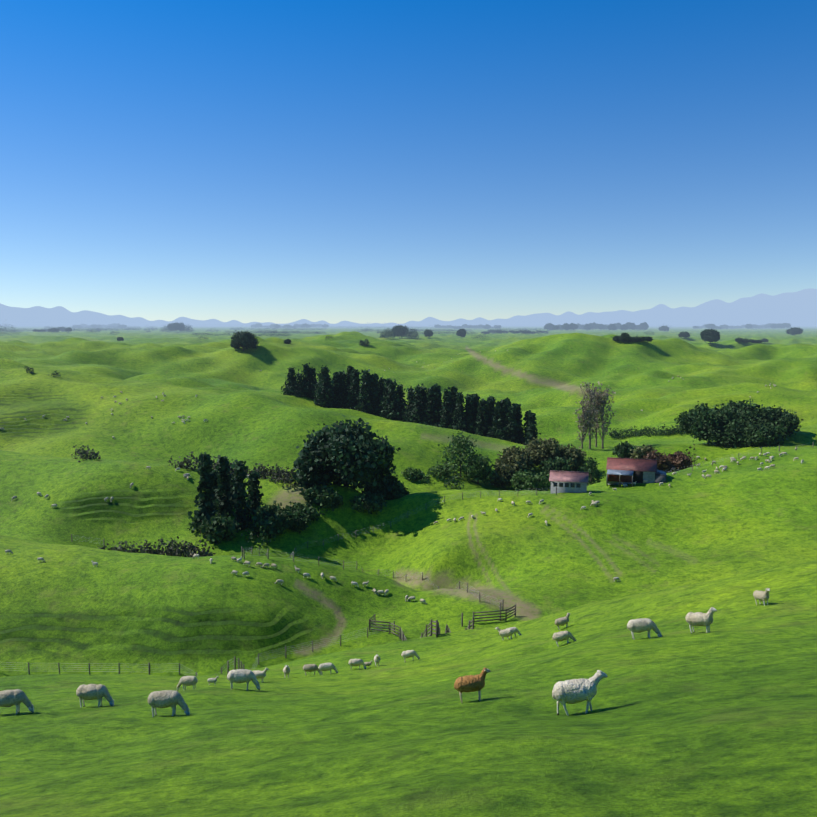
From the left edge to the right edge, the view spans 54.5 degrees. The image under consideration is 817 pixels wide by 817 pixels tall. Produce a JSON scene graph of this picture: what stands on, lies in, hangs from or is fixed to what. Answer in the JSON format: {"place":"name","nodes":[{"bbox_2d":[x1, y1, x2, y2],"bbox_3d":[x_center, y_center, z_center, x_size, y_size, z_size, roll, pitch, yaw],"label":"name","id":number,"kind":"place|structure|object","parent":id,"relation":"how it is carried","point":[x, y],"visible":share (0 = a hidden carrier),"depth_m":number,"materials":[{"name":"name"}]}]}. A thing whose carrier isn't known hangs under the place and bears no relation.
{"place":"outdoors","nodes":[
{"label":"outdoors","id":0,"kind":"place"},
{"bbox_2d":[0,288,816,816],"bbox_3d":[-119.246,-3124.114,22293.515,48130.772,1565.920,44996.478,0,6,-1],"label":"terrain","id":1,"kind":"structure","parent":0,"point":[716,720],"depth_m":90.90,"materials":[{"name":"green plant"}]},
{"bbox_2d":[0,689,33,713],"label":"sheep","id":2,"kind":"object","parent":1,"relation":"on","point":[15,697],"visible":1,"depth_m":20.04},
{"bbox_2d":[76,684,113,706],"bbox_3d":[-8.473,7.772,21.470,1.017,0.636,0.403,-1,-1,-1],"label":"sheep","id":3,"kind":"object","parent":1,"relation":"on","point":[90,692],"visible":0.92,"depth_m":21.36},
{"bbox_2d":[148,690,189,716],"bbox_3d":[-5.803,7.142,19.216,1.017,0.632,0.411,-1,-1,-1],"label":"sheep","id":4,"kind":"object","parent":1,"relation":"on","point":[165,699],"visible":0.9,"depth_m":19.10},
{"bbox_2d":[177,676,197,690],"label":"sheep","id":5,"kind":"object","parent":1,"relation":"on","point":[188,680],"visible":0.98,"depth_m":24.75},
{"bbox_2d":[207,676,218,684],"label":"sheep","id":6,"kind":"object","parent":1,"relation":"on","point":[211,680],"visible":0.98,"depth_m":37.16},
{"bbox_2d":[227,669,259,689],"bbox_3d":[-5.038,8.297,24.273,1.017,0.632,0.411,3,-1,-6],"label":"sheep","id":7,"kind":"object","parent":1,"relation":"on","point":[238,676],"visible":0.98,"depth_m":24.14},
{"bbox_2d":[252,668,268,679],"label":"sheep","id":8,"kind":"object","parent":1,"relation":"on","point":[259,674],"visible":0.75,"depth_m":39.27},
{"bbox_2d":[283,665,289,677],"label":"sheep","id":9,"kind":"object","parent":1,"relation":"on","point":[286,669],"visible":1,"depth_m":42.06},
{"bbox_2d":[303,664,320,674],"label":"sheep","id":10,"kind":"object","parent":1,"relation":"on","point":[310,667],"visible":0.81,"depth_m":43.41},
{"bbox_2d":[318,663,337,674],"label":"sheep","id":11,"kind":"object","parent":1,"relation":"on","point":[325,666],"visible":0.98,"depth_m":42.31},
{"bbox_2d":[348,659,366,669],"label":"sheep","id":12,"kind":"object","parent":1,"relation":"on","point":[355,662],"visible":0.94,"depth_m":45.00},
{"bbox_2d":[374,654,379,665],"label":"sheep","id":13,"kind":"object","parent":1,"relation":"on","point":[376,658],"visible":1,"depth_m":45.83},
{"bbox_2d":[0,321,803,376],"bbox_3d":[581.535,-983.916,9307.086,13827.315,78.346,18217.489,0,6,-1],"label":"trees","id":14,"kind":"object","parent":1,"relation":"on","point":[246,339],"visible":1,"depth_m":2840.90,"materials":[{"name":"green plant"}]},
{"bbox_2d":[6,442,813,675],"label":"fences and yards","id":15,"kind":"object","parent":1,"relation":"on","point":[437,629],"visible":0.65,"depth_m":86.29,"materials":[{"name":"brown wood"}]},
{"bbox_2d":[401,650,419,661],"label":"sheep","id":16,"kind":"object","parent":1,"relation":"on","point":[408,653],"visible":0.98,"depth_m":44.77},
{"bbox_2d":[281,362,540,444],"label":"row of trees","id":17,"kind":"object","parent":1,"relation":"on","point":[502,420],"visible":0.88,"depth_m":262.16,"materials":[{"name":"green plant"}]},
{"bbox_2d":[71,380,803,556],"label":"trees","id":18,"kind":"object","parent":1,"relation":"on","point":[347,454],"visible":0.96,"depth_m":141.53,"materials":[{"name":"green plant"}]},
{"bbox_2d":[454,667,490,702],"bbox_3d":[1.328,5.715,16.388,0.781,0.685,0.326,-4,0,-3],"label":"sheep","id":19,"kind":"object","parent":1,"relation":"on","point":[469,683],"visible":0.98,"depth_m":16.28},
{"bbox_2d":[495,627,512,639],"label":"sheep","id":20,"kind":"object","parent":1,"relation":"on","point":[503,633],"visible":0.96,"depth_m":42.39},
{"bbox_2d":[507,627,520,638],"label":"sheep","id":21,"kind":"object","parent":1,"relation":"on","point":[514,629],"visible":0.65,"depth_m":43.29},
{"bbox_2d":[555,613,570,630],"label":"sheep","id":22,"kind":"object","parent":1,"relation":"on","point":[562,621],"visible":0.98,"depth_m":40.55},
{"bbox_2d":[552,631,575,646],"bbox_3d":[6.877,10.138,35.061,1.017,0.636,0.403,-12,0,1],"label":"sheep","id":23,"kind":"object","parent":1,"relation":"on","point":[561,636],"visible":0.9,"depth_m":34.95},
{"bbox_2d":[552,670,607,715],"bbox_3d":[3.065,5.074,14.152,1.018,0.753,0.411,-4,-1,-2],"label":"sheep","id":24,"kind":"object","parent":1,"relation":"on","point":[573,691],"visible":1,"depth_m":14.02},
{"bbox_2d":[549,457,665,493],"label":"farm buildings","id":25,"kind":"structure","parent":1,"relation":"on","point":[625,471],"depth_m":135.21,"materials":[{"name":"metal"}]},
{"bbox_2d":[627,618,661,639],"bbox_3d":[7.175,6.709,24.172,1.017,0.632,0.411,-4,-1,5],"label":"sheep","id":26,"kind":"object","parent":1,"relation":"on","point":[640,625],"visible":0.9,"depth_m":24.06},
{"bbox_2d":[685,607,716,633],"bbox_3d":[8.738,6.305,23.652,0.977,0.801,0.403,-9,-5,40],"label":"sheep","id":27,"kind":"object","parent":1,"relation":"on","point":[699,619],"visible":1,"depth_m":23.54},
{"bbox_2d":[753,588,769,605],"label":"sheep","id":28,"kind":"object","parent":1,"relation":"on","point":[763,596],"visible":0.96,"depth_m":31.25},
{"bbox_2d":[0,0,816,323],"label":"sky","id":29,"kind":"structure","parent":0,"point":[243,161],"materials":[{"name":"blue"}]}
]}

